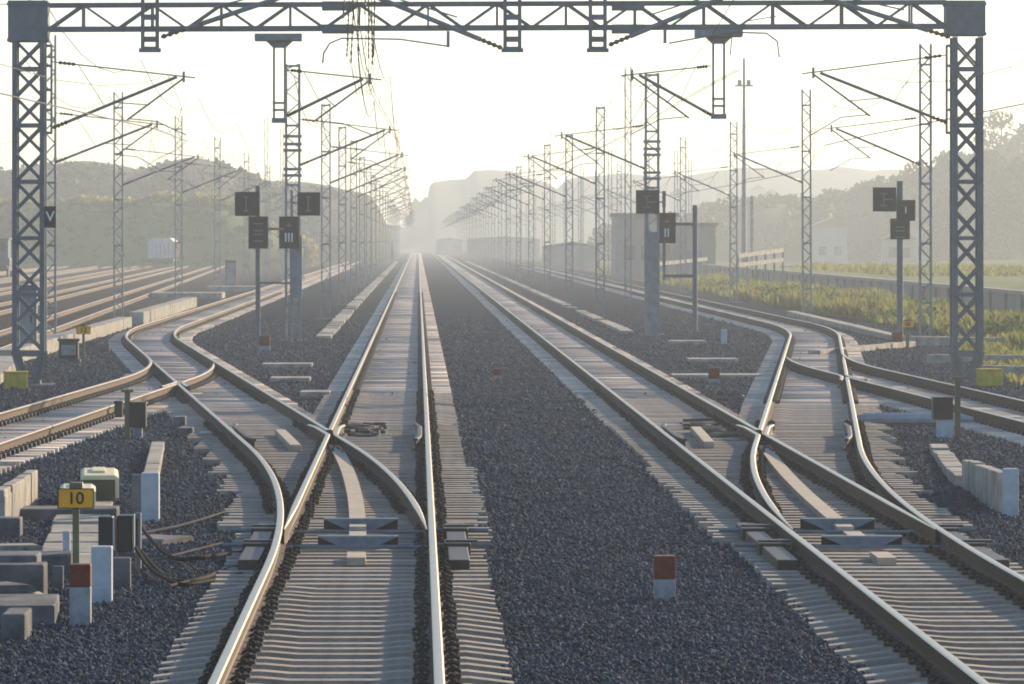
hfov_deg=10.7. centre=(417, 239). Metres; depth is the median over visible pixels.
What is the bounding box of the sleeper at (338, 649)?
[170,635,507,654]
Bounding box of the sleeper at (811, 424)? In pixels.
[749,423,875,424]
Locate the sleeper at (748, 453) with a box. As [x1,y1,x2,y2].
[643,451,903,458]
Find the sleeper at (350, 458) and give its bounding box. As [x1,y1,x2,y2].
[220,456,465,463]
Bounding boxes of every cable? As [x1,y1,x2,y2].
[135,544,242,585]
[139,549,237,582]
[142,524,241,560]
[379,373,410,373]
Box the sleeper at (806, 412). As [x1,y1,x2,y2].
[739,411,873,413]
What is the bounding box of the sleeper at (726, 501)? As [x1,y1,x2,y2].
[681,498,937,512]
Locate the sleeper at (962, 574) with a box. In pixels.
[762,565,1023,583]
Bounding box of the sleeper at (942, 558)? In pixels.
[748,550,1009,569]
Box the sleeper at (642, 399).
[582,394,713,400]
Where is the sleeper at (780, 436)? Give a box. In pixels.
[621,430,894,438]
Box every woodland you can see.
[0,157,348,259]
[402,197,427,227]
[587,161,1008,260]
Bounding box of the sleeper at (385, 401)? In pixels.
[320,396,452,402]
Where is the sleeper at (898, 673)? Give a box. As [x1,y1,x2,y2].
[863,659,1023,679]
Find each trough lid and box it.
[0,543,41,550]
[0,581,35,592]
[0,591,43,593]
[142,534,193,545]
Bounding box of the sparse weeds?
[938,335,1023,384]
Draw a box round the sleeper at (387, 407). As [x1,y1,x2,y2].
[317,402,454,408]
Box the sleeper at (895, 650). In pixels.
[842,641,1023,660]
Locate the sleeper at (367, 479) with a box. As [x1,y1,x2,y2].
[222,473,473,480]
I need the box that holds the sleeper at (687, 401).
[587,400,722,407]
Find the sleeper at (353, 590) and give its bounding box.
[206,577,494,593]
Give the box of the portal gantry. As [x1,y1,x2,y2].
[7,0,986,386]
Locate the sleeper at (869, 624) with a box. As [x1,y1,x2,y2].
[816,619,1023,637]
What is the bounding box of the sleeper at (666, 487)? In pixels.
[663,478,922,491]
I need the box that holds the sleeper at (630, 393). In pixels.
[576,389,702,396]
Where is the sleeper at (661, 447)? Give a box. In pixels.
[636,445,888,453]
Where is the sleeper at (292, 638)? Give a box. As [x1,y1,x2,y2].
[174,624,502,644]
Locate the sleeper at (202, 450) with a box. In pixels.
[194,442,462,453]
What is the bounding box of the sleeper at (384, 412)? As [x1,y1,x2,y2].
[313,407,455,413]
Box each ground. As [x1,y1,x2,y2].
[0,263,325,346]
[59,252,880,332]
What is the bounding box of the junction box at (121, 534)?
[98,512,141,570]
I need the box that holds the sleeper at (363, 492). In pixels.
[243,485,472,493]
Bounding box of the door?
[688,251,701,273]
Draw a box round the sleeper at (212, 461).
[203,453,464,463]
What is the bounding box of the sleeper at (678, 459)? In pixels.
[650,458,896,465]
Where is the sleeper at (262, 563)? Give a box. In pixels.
[218,561,487,573]
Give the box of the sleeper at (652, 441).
[628,437,891,446]
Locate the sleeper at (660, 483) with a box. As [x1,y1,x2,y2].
[658,474,912,485]
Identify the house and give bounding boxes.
[554,203,564,226]
[573,200,585,222]
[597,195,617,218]
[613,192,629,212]
[632,197,635,212]
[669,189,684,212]
[687,187,699,210]
[715,191,727,204]
[750,185,764,197]
[765,189,777,197]
[812,217,848,262]
[880,234,915,263]
[910,219,928,262]
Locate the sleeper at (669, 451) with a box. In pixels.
[641,449,899,457]
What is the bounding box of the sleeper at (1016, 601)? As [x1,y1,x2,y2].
[793,595,1023,615]
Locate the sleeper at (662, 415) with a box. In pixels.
[597,410,741,417]
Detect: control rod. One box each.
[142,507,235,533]
[164,540,228,558]
[169,569,227,586]
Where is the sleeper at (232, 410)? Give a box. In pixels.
[167,409,307,411]
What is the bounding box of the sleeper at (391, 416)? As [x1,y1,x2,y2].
[314,411,457,418]
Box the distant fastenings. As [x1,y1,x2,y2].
[0,292,1023,459]
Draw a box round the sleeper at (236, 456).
[202,451,462,461]
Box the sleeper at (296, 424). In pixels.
[194,422,456,427]
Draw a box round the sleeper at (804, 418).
[743,417,848,419]
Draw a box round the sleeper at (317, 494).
[233,491,480,502]
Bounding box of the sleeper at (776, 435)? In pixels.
[620,429,890,438]
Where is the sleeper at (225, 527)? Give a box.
[219,516,477,531]
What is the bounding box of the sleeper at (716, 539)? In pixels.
[712,528,968,542]
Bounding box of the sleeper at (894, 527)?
[707,522,899,535]
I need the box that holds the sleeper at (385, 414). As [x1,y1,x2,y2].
[313,409,455,415]
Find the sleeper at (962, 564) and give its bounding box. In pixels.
[760,561,1023,575]
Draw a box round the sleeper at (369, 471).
[227,470,476,480]
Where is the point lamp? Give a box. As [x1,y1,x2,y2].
[113,401,123,416]
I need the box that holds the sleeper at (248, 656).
[158,652,510,673]
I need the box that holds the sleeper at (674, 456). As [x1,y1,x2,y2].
[646,455,889,464]
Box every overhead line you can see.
[0,64,352,222]
[352,0,414,226]
[441,0,739,225]
[505,61,1023,224]
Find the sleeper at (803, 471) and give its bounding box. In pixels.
[654,468,902,477]
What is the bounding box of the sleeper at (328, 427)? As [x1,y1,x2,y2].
[194,426,458,433]
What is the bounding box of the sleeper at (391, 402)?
[320,397,453,403]
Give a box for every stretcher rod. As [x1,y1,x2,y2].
[222,543,491,548]
[232,528,487,533]
[719,528,975,533]
[734,543,1003,548]
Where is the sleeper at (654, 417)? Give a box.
[599,412,741,420]
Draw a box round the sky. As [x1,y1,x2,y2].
[0,0,1023,226]
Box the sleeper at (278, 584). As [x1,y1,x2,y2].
[203,582,494,597]
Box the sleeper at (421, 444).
[213,443,462,450]
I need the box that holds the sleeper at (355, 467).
[212,461,473,470]
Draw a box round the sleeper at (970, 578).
[766,569,978,586]
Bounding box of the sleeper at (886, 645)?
[834,635,1023,655]
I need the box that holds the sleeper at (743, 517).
[698,514,968,529]
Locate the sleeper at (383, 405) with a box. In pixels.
[317,400,452,406]
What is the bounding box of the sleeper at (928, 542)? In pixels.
[739,540,992,551]
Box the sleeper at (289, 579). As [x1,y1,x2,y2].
[215,569,491,586]
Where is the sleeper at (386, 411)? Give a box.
[314,406,455,412]
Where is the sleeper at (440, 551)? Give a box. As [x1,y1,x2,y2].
[226,547,483,559]
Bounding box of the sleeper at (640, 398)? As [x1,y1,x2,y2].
[582,393,710,399]
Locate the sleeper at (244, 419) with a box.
[187,418,315,420]
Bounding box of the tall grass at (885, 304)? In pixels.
[660,271,1023,345]
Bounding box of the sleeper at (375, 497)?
[239,489,483,500]
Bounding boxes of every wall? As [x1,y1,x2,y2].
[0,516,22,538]
[962,460,1001,512]
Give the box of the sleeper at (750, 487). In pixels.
[681,485,910,493]
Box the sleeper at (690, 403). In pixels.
[591,402,726,408]
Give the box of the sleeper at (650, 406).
[588,401,725,407]
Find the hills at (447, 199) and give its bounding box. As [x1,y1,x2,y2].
[386,167,914,251]
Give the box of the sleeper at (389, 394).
[324,389,451,395]
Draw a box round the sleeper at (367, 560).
[226,551,486,562]
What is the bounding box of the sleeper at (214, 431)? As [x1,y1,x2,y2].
[188,429,457,435]
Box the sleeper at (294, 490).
[236,487,479,498]
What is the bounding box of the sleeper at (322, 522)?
[217,514,486,530]
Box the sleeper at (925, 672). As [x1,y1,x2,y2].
[866,665,1023,683]
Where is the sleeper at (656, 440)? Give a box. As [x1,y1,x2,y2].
[630,439,895,449]
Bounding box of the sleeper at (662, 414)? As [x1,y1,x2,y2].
[597,409,739,415]
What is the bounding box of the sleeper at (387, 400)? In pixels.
[320,395,451,401]
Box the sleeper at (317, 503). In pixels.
[231,496,483,505]
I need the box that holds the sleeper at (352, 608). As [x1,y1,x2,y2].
[194,595,497,612]
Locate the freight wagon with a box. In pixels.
[147,238,179,266]
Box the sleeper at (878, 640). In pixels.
[828,629,1023,651]
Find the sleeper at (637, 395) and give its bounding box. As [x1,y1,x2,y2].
[577,390,705,396]
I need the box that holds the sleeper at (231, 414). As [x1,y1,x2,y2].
[169,413,312,417]
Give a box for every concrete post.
[52,566,63,588]
[63,531,69,550]
[91,546,112,604]
[113,557,130,589]
[132,474,140,514]
[141,472,159,521]
[721,329,726,343]
[936,417,953,437]
[1002,468,1018,516]
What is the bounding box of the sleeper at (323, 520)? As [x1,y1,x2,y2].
[223,512,476,520]
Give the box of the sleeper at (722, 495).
[678,494,928,506]
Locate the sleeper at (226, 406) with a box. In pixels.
[167,405,295,407]
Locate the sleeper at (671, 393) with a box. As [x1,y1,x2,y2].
[577,391,705,397]
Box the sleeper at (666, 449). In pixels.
[639,448,896,455]
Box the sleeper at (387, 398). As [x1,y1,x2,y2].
[321,393,452,400]
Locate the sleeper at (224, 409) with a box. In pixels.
[165,408,304,412]
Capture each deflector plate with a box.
[318,535,397,544]
[324,518,397,529]
[800,518,874,529]
[821,535,902,544]
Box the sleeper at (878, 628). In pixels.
[823,624,1023,643]
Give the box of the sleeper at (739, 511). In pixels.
[694,509,959,524]
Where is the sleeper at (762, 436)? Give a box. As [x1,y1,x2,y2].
[626,435,884,443]
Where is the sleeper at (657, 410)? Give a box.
[595,404,732,411]
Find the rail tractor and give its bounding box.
[0,238,11,276]
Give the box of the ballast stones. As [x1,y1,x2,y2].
[0,314,1023,683]
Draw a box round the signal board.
[44,206,55,227]
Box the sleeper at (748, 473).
[655,470,905,480]
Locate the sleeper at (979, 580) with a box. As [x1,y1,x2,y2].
[771,573,988,589]
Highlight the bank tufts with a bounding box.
[0,198,289,267]
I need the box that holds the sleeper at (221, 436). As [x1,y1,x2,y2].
[201,435,460,441]
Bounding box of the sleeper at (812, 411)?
[740,410,881,412]
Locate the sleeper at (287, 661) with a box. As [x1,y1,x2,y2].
[161,647,508,666]
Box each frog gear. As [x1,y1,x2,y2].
[344,422,387,439]
[680,418,743,440]
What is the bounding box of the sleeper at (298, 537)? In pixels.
[272,534,481,547]
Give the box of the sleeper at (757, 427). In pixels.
[616,425,881,431]
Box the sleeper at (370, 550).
[232,541,484,552]
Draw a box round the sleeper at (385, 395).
[323,390,451,397]
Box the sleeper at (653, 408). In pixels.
[590,403,729,409]
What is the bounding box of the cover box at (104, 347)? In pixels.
[97,344,110,351]
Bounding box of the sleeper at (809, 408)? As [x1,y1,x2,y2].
[741,407,878,409]
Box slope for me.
[602,181,1021,260]
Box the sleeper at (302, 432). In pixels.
[193,427,457,433]
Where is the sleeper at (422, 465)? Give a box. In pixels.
[214,463,477,473]
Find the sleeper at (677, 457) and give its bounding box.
[648,456,893,465]
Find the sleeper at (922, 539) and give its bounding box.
[735,537,926,551]
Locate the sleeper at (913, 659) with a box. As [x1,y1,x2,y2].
[857,653,1023,673]
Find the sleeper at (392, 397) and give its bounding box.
[323,392,452,398]
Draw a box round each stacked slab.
[0,552,40,561]
[0,562,47,593]
[0,594,58,624]
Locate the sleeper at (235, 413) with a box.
[169,412,312,414]
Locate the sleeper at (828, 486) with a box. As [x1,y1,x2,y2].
[669,483,932,494]
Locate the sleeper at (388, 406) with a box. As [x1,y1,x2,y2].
[317,401,454,407]
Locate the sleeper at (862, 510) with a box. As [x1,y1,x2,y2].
[689,504,949,519]
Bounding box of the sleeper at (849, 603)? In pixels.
[798,600,1023,616]
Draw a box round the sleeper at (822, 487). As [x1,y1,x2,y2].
[674,480,923,489]
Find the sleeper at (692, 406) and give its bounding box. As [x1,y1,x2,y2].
[590,404,729,410]
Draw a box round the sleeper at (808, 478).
[658,472,910,480]
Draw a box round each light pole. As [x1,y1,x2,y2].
[735,58,752,266]
[750,196,753,267]
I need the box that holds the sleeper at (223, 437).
[200,436,460,442]
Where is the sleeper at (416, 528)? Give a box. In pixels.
[235,525,487,539]
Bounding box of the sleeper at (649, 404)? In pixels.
[586,399,722,405]
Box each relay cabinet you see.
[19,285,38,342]
[57,339,80,362]
[225,260,236,285]
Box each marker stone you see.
[69,563,91,626]
[260,335,269,350]
[493,368,500,378]
[653,555,675,599]
[708,368,719,382]
[892,332,901,341]
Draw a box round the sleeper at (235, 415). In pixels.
[171,414,309,417]
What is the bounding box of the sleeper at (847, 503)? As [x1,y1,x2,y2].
[682,496,935,505]
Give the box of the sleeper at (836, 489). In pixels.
[672,487,916,495]
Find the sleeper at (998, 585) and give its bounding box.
[782,582,1005,596]
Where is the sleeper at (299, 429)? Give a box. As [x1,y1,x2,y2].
[194,424,457,430]
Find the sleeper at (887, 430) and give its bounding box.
[613,423,893,433]
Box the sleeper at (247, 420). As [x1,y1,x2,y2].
[187,419,315,421]
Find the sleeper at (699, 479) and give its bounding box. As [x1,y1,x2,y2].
[667,477,911,484]
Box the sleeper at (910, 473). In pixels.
[651,465,917,477]
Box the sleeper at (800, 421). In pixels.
[745,420,885,424]
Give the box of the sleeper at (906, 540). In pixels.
[719,531,918,546]
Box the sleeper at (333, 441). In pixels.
[197,439,461,447]
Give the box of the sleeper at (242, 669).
[150,665,513,683]
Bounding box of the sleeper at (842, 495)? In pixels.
[677,492,925,503]
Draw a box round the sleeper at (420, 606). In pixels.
[188,603,499,621]
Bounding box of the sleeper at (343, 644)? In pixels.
[171,630,504,649]
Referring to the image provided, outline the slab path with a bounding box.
[41,501,112,562]
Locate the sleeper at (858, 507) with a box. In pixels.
[689,501,947,510]
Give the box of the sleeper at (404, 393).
[327,389,451,394]
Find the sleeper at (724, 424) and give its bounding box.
[612,422,889,431]
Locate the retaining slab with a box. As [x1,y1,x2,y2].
[0,470,37,515]
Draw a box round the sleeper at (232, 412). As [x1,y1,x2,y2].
[168,411,310,414]
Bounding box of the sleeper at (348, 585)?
[210,573,489,589]
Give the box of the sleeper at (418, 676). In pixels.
[188,673,469,683]
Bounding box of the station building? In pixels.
[609,213,717,277]
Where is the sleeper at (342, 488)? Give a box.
[223,480,472,489]
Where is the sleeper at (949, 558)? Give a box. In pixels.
[754,554,1018,569]
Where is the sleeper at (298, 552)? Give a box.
[232,544,486,557]
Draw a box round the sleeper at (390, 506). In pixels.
[228,498,483,508]
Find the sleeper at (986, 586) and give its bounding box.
[775,577,997,597]
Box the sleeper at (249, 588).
[199,585,494,602]
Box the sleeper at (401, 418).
[320,413,456,420]
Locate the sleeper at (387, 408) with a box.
[316,402,454,409]
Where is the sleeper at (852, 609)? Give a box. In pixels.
[803,604,1023,623]
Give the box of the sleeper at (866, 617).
[813,614,1023,637]
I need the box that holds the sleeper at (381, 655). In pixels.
[166,640,508,660]
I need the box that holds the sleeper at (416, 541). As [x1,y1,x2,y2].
[231,537,480,550]
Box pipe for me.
[856,413,973,423]
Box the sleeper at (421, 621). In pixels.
[180,618,503,638]
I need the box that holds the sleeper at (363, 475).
[226,469,474,478]
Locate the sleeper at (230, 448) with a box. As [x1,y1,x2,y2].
[210,445,462,452]
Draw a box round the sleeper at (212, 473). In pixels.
[207,465,473,475]
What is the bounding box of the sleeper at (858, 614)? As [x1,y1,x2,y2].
[808,608,1023,629]
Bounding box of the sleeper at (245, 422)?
[187,421,292,422]
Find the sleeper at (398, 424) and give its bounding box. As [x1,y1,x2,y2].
[321,419,448,424]
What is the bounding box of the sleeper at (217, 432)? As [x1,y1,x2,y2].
[187,431,459,436]
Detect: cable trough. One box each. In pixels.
[0,317,131,360]
[0,356,23,383]
[129,297,196,324]
[316,261,397,338]
[465,261,633,333]
[786,311,904,340]
[808,341,915,353]
[902,336,1005,345]
[926,354,1023,363]
[929,444,961,486]
[980,365,1023,378]
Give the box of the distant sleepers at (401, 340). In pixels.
[0,253,1023,473]
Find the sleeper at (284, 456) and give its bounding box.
[206,449,463,458]
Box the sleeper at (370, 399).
[322,395,451,400]
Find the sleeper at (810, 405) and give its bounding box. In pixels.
[742,404,878,406]
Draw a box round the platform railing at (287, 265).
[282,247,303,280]
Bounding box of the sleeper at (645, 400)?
[585,395,715,401]
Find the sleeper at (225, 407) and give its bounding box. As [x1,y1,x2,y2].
[164,406,301,410]
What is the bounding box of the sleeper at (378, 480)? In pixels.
[220,478,477,489]
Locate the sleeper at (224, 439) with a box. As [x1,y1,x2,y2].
[198,438,460,444]
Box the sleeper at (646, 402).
[585,397,718,403]
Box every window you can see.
[623,245,635,260]
[640,245,643,260]
[660,245,670,260]
[819,247,825,254]
[834,247,840,254]
[889,248,896,256]
[903,248,909,256]
[918,246,924,254]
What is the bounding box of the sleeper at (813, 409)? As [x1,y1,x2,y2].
[741,408,878,410]
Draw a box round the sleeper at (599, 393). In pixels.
[582,392,704,397]
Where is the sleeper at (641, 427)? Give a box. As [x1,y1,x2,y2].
[616,426,883,435]
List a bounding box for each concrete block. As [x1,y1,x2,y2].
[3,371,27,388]
[975,368,1003,385]
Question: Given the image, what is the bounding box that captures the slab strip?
[144,442,163,471]
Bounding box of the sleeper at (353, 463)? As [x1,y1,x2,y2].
[216,459,465,466]
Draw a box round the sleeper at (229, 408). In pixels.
[165,407,303,409]
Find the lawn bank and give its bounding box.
[749,260,1023,289]
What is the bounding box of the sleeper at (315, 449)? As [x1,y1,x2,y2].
[207,448,462,455]
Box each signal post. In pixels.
[235,186,290,344]
[636,188,663,335]
[660,191,701,332]
[873,181,914,335]
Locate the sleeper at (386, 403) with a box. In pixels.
[319,398,453,404]
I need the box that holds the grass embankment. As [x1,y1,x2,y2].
[0,200,303,267]
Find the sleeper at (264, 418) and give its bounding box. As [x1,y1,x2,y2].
[187,417,313,418]
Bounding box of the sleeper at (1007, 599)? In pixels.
[788,590,1017,607]
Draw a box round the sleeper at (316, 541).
[232,532,489,542]
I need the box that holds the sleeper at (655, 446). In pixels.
[632,441,899,450]
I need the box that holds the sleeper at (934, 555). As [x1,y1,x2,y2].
[745,547,1001,565]
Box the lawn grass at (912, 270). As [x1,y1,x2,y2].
[779,261,1023,276]
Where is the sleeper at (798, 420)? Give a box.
[744,418,848,420]
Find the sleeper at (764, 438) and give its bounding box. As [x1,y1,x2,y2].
[627,436,888,443]
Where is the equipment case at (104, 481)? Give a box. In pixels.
[80,467,118,503]
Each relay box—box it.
[121,389,147,437]
[931,376,963,436]
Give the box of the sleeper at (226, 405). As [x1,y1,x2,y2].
[167,404,297,406]
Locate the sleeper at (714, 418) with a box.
[604,416,716,425]
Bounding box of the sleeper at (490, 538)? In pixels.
[237,528,492,542]
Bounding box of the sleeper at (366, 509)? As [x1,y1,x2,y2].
[224,501,481,514]
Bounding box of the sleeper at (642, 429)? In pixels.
[618,428,886,438]
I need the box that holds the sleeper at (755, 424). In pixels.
[614,424,877,433]
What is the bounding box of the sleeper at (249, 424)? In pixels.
[190,423,291,424]
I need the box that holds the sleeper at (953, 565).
[755,557,1022,577]
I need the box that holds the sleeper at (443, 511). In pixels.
[223,509,487,520]
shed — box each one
[436,238,461,254]
[467,236,539,257]
[543,242,598,267]
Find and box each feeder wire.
[0,3,259,150]
[7,132,234,197]
[22,55,297,189]
[294,77,396,214]
[357,47,406,210]
[465,84,650,210]
[534,63,925,204]
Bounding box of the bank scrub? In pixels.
[0,190,318,266]
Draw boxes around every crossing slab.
[0,551,72,572]
[20,506,118,520]
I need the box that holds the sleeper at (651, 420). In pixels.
[603,415,715,422]
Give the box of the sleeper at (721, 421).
[609,419,883,429]
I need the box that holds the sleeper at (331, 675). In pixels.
[153,659,511,679]
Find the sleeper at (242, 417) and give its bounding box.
[187,416,312,418]
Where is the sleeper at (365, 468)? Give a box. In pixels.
[232,467,477,476]
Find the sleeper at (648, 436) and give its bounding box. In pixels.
[624,433,881,443]
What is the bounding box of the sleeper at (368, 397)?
[321,394,448,399]
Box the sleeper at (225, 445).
[194,440,460,447]
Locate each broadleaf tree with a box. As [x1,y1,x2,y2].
[889,156,969,218]
[892,168,935,196]
[921,179,985,261]
[924,149,990,200]
[944,191,1018,260]
[964,148,1022,259]
[971,110,1021,162]
[998,123,1023,157]
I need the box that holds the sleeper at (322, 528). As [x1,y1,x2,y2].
[242,519,489,529]
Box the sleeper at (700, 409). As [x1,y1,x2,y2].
[594,408,737,416]
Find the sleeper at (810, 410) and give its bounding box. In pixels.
[741,408,881,411]
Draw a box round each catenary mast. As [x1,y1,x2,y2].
[47,35,161,333]
[113,92,203,317]
[175,116,245,299]
[214,137,272,291]
[241,153,294,285]
[264,165,296,279]
[281,64,397,340]
[282,173,320,274]
[295,180,328,218]
[306,191,337,268]
[314,190,343,266]
[316,104,407,318]
[323,194,348,262]
[334,126,409,304]
[347,140,410,294]
[359,157,408,287]
[366,167,412,281]
[371,175,412,277]
[376,181,413,273]
[379,185,412,270]
[381,191,411,268]
[383,198,410,266]
[387,197,412,264]
[389,199,412,261]
[391,201,414,261]
[395,208,414,258]
[395,217,415,257]
[445,209,463,252]
[447,208,467,259]
[452,201,475,262]
[454,197,479,264]
[456,196,485,266]
[458,188,488,261]
[463,187,494,270]
[467,183,501,273]
[470,173,512,277]
[477,166,520,281]
[486,157,533,286]
[492,144,550,293]
[502,202,521,259]
[506,134,577,302]
[507,208,527,258]
[511,196,535,256]
[521,192,543,264]
[523,106,604,315]
[531,187,554,242]
[536,183,566,268]
[549,176,581,271]
[555,73,664,334]
[561,171,600,275]
[581,163,623,279]
[603,151,649,284]
[632,137,689,292]
[670,121,741,302]
[728,89,811,314]
[824,44,931,335]
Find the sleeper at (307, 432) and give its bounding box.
[190,428,458,435]
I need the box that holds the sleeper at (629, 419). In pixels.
[605,417,719,425]
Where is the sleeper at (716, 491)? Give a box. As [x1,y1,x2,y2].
[672,489,918,502]
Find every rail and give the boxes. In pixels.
[0,261,348,420]
[0,266,57,273]
[0,266,70,275]
[0,266,99,280]
[0,266,112,283]
[0,266,138,290]
[0,266,151,295]
[0,266,174,306]
[0,266,188,315]
[0,266,211,336]
[0,266,224,348]
[0,383,176,450]
[152,361,176,387]
[173,262,358,432]
[177,383,285,683]
[180,363,213,390]
[232,423,258,449]
[284,424,329,544]
[328,252,412,440]
[332,425,426,543]
[411,423,423,449]
[418,252,447,683]
[433,252,989,683]
[443,254,759,440]
[487,256,790,440]
[494,256,1023,407]
[660,257,707,285]
[661,423,689,449]
[736,425,793,530]
[737,248,783,282]
[762,424,935,544]
[786,357,842,387]
[840,423,853,449]
[842,356,866,380]
[845,377,1023,600]
[849,377,1023,429]
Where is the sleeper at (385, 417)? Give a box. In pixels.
[314,412,456,419]
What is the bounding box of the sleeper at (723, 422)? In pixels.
[611,421,887,428]
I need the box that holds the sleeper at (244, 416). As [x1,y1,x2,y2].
[172,415,313,418]
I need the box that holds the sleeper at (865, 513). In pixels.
[701,506,950,515]
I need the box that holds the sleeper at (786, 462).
[651,459,900,466]
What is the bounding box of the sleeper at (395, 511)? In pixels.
[226,503,485,515]
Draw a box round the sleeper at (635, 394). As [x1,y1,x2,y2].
[577,389,704,395]
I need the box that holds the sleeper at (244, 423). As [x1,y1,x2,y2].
[187,422,293,424]
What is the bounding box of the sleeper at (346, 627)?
[184,614,502,632]
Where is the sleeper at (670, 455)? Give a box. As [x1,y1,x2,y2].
[643,452,905,464]
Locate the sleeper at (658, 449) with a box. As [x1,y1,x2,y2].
[634,443,885,452]
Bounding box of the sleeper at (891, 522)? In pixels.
[707,519,896,529]
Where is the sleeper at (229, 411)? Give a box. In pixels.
[167,410,308,413]
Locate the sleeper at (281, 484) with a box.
[217,483,479,494]
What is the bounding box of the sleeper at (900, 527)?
[712,525,966,535]
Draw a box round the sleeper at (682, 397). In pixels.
[586,396,715,402]
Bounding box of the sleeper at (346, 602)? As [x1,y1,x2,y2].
[198,589,495,607]
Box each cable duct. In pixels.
[275,429,300,450]
[329,445,365,529]
[347,552,365,564]
[349,531,365,534]
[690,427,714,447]
[758,445,853,529]
[842,531,864,534]
[870,552,895,564]
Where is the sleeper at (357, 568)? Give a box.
[221,558,487,569]
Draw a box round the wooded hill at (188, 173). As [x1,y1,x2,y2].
[0,158,392,263]
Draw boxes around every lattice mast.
[264,118,267,272]
[280,128,283,272]
[580,168,583,270]
[608,150,611,280]
[624,67,631,305]
[674,150,677,272]
[688,160,691,222]
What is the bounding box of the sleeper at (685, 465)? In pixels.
[646,463,910,473]
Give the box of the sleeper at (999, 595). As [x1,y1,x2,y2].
[785,586,1009,602]
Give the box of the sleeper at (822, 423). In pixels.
[747,422,885,425]
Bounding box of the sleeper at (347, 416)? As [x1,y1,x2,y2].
[323,415,458,422]
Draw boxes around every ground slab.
[150,292,224,298]
[206,286,255,291]
[262,363,312,367]
[270,376,310,381]
[300,390,330,396]
[668,340,705,343]
[670,373,762,378]
[686,358,738,362]
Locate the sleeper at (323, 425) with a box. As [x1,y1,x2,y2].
[185,420,457,425]
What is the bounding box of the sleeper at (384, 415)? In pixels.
[312,410,456,416]
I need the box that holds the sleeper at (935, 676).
[908,672,998,683]
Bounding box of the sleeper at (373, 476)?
[224,474,477,484]
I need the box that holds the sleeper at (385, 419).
[316,414,455,421]
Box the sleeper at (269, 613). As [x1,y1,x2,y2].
[188,609,502,627]
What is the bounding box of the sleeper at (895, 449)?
[634,442,902,454]
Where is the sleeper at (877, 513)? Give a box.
[706,511,961,520]
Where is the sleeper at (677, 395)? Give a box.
[582,394,709,399]
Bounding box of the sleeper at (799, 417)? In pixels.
[742,416,848,418]
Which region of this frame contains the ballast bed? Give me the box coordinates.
[0,252,1023,683]
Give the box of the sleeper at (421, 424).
[194,423,458,430]
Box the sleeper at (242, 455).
[221,454,464,461]
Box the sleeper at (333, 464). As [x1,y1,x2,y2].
[219,458,465,465]
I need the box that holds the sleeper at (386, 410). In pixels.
[315,405,454,411]
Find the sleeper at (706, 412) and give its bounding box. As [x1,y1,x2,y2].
[598,411,742,419]
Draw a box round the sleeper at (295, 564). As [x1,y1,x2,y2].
[224,554,487,566]
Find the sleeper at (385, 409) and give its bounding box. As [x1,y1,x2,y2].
[315,404,454,410]
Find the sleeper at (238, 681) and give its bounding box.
[197,679,462,683]
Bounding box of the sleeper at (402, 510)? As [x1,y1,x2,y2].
[229,506,477,515]
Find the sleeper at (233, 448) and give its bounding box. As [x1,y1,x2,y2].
[209,447,462,453]
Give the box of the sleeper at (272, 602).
[194,599,500,616]
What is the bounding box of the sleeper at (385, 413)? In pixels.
[313,408,455,414]
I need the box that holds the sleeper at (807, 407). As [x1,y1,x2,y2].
[741,406,878,408]
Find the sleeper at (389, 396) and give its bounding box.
[324,391,452,397]
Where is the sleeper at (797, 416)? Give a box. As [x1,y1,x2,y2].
[743,415,847,417]
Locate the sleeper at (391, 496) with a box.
[234,494,483,503]
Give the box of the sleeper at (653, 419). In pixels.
[603,414,744,421]
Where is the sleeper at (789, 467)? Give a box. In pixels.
[646,461,908,468]
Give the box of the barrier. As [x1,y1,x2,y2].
[701,264,1023,314]
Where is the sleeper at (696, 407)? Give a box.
[592,406,733,412]
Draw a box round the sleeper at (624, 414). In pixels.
[600,413,743,420]
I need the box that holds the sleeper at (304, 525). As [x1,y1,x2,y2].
[241,522,491,535]
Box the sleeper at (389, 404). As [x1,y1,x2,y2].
[318,399,453,406]
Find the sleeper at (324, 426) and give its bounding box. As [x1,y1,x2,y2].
[181,421,457,427]
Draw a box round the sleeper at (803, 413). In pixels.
[739,412,867,414]
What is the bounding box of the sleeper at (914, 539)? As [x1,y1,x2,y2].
[731,534,925,550]
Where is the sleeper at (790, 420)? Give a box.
[745,419,839,421]
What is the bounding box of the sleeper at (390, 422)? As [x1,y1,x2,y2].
[316,416,456,423]
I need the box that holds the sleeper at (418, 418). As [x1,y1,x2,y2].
[319,417,453,424]
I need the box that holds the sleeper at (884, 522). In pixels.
[713,516,973,527]
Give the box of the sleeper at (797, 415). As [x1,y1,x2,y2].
[740,414,858,416]
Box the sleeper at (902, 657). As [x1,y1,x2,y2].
[848,646,1023,667]
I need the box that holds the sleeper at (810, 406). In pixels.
[742,405,878,407]
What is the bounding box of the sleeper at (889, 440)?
[622,432,896,442]
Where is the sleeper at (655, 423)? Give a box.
[607,419,723,425]
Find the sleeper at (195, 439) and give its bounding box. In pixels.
[187,432,461,442]
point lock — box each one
[238,523,283,569]
[443,523,477,569]
[736,523,797,569]
[935,523,1009,567]
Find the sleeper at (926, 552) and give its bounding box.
[739,544,940,562]
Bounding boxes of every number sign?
[57,482,93,562]
[76,324,90,372]
[901,319,913,346]
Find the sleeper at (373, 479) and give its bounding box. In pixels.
[225,476,469,484]
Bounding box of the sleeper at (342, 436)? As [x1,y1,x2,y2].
[204,433,460,439]
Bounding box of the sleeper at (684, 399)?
[585,398,719,404]
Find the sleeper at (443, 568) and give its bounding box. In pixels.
[216,565,488,577]

